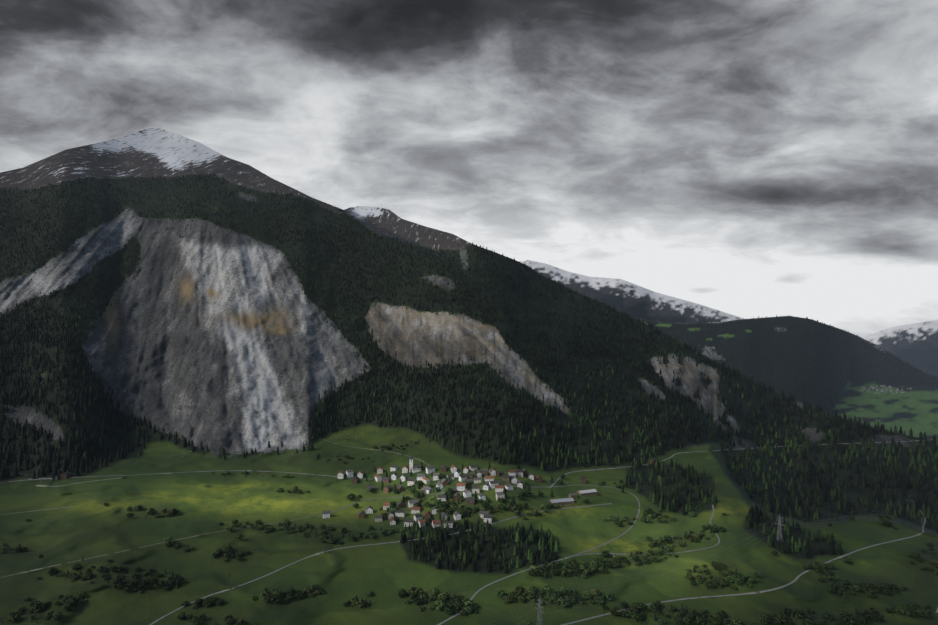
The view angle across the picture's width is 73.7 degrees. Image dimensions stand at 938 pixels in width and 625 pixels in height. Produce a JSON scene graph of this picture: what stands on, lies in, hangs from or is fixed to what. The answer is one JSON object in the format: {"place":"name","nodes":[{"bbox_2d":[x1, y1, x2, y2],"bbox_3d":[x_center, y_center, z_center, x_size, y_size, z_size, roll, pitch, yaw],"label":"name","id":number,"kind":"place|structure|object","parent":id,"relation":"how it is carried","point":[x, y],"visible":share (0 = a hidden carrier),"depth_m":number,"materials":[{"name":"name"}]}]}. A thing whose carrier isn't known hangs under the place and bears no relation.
{"place":"outdoors","nodes":[
{"label":"outdoors","id":0,"kind":"place"},
{"bbox_2d":[2,506,73,514],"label":"track","id":1,"kind":"structure","parent":0,"point":[39,510],"depth_m":1175.29,"materials":[{"name":"beige gravel"}]},
{"bbox_2d":[0,470,399,482],"bbox_3d":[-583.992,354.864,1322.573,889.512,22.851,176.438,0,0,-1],"label":"road","id":2,"kind":"structure","parent":0,"point":[197,471],"depth_m":1375.99,"materials":[{"name":"grey asphalt"}]},
{"bbox_2d":[150,503,611,624],"bbox_3d":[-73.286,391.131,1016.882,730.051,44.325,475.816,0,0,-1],"label":"road","id":3,"kind":"structure","parent":0,"point":[356,546],"depth_m":1031.21,"materials":[{"name":"grey asphalt"}]},
{"bbox_2d":[318,488,490,516],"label":"road","id":4,"kind":"structure","parent":0,"point":[392,497],"depth_m":1238.45,"materials":[{"name":"grey asphalt"}]},
{"bbox_2d":[0,128,937,624],"bbox_3d":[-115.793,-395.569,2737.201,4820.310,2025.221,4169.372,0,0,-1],"label":"mountain terrain","id":5,"kind":"structure","parent":0,"point":[206,334],"depth_m":1573.58,"materials":[{"name":"green plant"}]},
{"bbox_2d":[36,477,124,486],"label":"track","id":6,"kind":"structure","parent":5,"relation":"on","point":[73,483],"depth_m":1281.27,"materials":[{"name":"grey gravel"}]},
{"bbox_2d":[0,513,321,577],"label":"track","id":7,"kind":"structure","parent":5,"relation":"on","point":[139,547],"depth_m":1005.85,"materials":[{"name":"grey gravel"}]},
{"bbox_2d":[20,429,418,480],"bbox_3d":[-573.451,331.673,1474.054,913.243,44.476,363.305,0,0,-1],"label":"slide boulders","id":8,"kind":"object","parent":5,"relation":"on","point":[221,454],"visible":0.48,"depth_m":1501.82,"materials":[{"name":"grey stone"}]},
{"bbox_2d":[0,173,640,322],"bbox_3d":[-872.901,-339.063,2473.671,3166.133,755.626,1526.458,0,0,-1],"label":"forest trees","id":9,"kind":"object","parent":5,"relation":"on","point":[506,275],"visible":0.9,"depth_m":2361.52,"materials":[{"name":"green plant"}]},
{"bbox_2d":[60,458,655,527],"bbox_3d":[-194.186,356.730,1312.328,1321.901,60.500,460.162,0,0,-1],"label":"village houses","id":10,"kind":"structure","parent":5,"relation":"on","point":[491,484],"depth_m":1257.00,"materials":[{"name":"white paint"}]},
{"bbox_2d":[320,438,432,472],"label":"track","id":11,"kind":"structure","parent":5,"relation":"on","point":[386,451],"depth_m":1502.46,"materials":[{"name":"grey gravel"}]},
{"bbox_2d":[0,301,822,415],"bbox_3d":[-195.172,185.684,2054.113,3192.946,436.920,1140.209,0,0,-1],"label":"forest trees","id":12,"kind":"object","parent":5,"relation":"on","point":[72,363],"visible":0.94,"depth_m":1807.33,"materials":[{"name":"green plant"}]},
{"bbox_2d":[409,455,421,472],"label":"church","id":13,"kind":"structure","parent":5,"relation":"on","point":[414,468],"depth_m":1362.66,"materials":[{"name":"white paint"}]},
{"bbox_2d":[1,439,923,624],"bbox_3d":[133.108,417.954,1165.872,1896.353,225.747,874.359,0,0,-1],"label":"field conifers","id":14,"kind":"object","parent":5,"relation":"on","point":[478,509],"visible":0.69,"depth_m":978.98,"materials":[{"name":"green plant"}]},
{"bbox_2d":[344,464,588,522],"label":"village yard trees","id":15,"kind":"object","parent":5,"relation":"on","point":[463,513],"visible":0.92,"depth_m":1200.10,"materials":[{"name":"green plant"}]},
{"bbox_2d":[0,374,937,573],"bbox_3d":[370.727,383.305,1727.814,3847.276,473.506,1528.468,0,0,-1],"label":"forest trees","id":16,"kind":"object","parent":5,"relation":"on","point":[781,456],"visible":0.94,"depth_m":1567.85,"materials":[{"name":"green plant"}]},
{"bbox_2d":[0,441,937,624],"bbox_3d":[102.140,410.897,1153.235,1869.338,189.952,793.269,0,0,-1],"label":"hedge bushes","id":17,"kind":"object","parent":5,"relation":"on","point":[142,581],"visible":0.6,"depth_m":927.87,"materials":[{"name":"green plant"}]},
{"bbox_2d":[7,443,937,624],"bbox_3d":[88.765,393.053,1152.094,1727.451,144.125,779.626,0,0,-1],"label":"field trees","id":18,"kind":"object","parent":5,"relation":"on","point":[118,582],"visible":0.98,"depth_m":925.04,"materials":[{"name":"green plant"}]},
{"bbox_2d":[358,461,623,506],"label":"village conifers","id":19,"kind":"object","parent":5,"relation":"on","point":[513,503],"visible":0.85,"depth_m":1283.01,"materials":[{"name":"green plant"}]},
{"bbox_2d":[421,488,596,505],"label":"farm buildings","id":20,"kind":"structure","parent":5,"relation":"on","point":[570,500],"depth_m":1255.28,"materials":[{"name":"grey metal"}]},
{"bbox_2d":[0,0,937,337],"label":"sky","id":21,"kind":"structure","parent":0,"point":[745,159],"materials":[{"name":"grey"}]},
{"bbox_2d":[437,485,639,624],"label":"road","id":22,"kind":"structure","parent":0,"point":[472,597],"depth_m":1032.06,"materials":[{"name":"grey asphalt"}]},
{"bbox_2d":[520,260,742,322],"bbox_3d":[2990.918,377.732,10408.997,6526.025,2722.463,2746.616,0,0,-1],"label":"mountain ridge","id":23,"kind":"structure","parent":0,"point":[630,299],"depth_m":10972.18,"materials":[{"name":"white snow"}]},
{"bbox_2d":[574,505,719,555],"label":"road","id":24,"kind":"structure","parent":0,"point":[667,553],"depth_m":1063.89,"materials":[{"name":"grey asphalt"}]},
{"bbox_2d":[549,439,936,487],"bbox_3d":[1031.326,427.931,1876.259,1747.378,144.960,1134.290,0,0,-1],"label":"road","id":25,"kind":"structure","parent":0,"point":[700,451],"depth_m":1600.36,"materials":[{"name":"grey asphalt"}]},
{"bbox_2d":[562,500,925,624],"bbox_3d":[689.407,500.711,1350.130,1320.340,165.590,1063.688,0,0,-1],"label":"road","id":26,"kind":"structure","parent":0,"point":[797,577],"depth_m":945.81,"materials":[{"name":"grey asphalt"}]},
{"bbox_2d":[627,313,937,439],"bbox_3d":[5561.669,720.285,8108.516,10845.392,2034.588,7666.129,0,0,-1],"label":"mountain forest","id":27,"kind":"object","parent":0,"point":[908,406],"visible":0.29,"depth_m":7685.04,"materials":[{"name":"green plant"}]},
{"bbox_2d":[863,320,937,376],"bbox_3d":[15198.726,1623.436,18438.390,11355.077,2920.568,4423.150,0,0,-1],"label":"mountain","id":28,"kind":"structure","parent":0,"point":[916,345],"depth_m":19408.38,"materials":[{"name":"grey stone"}]}
]}

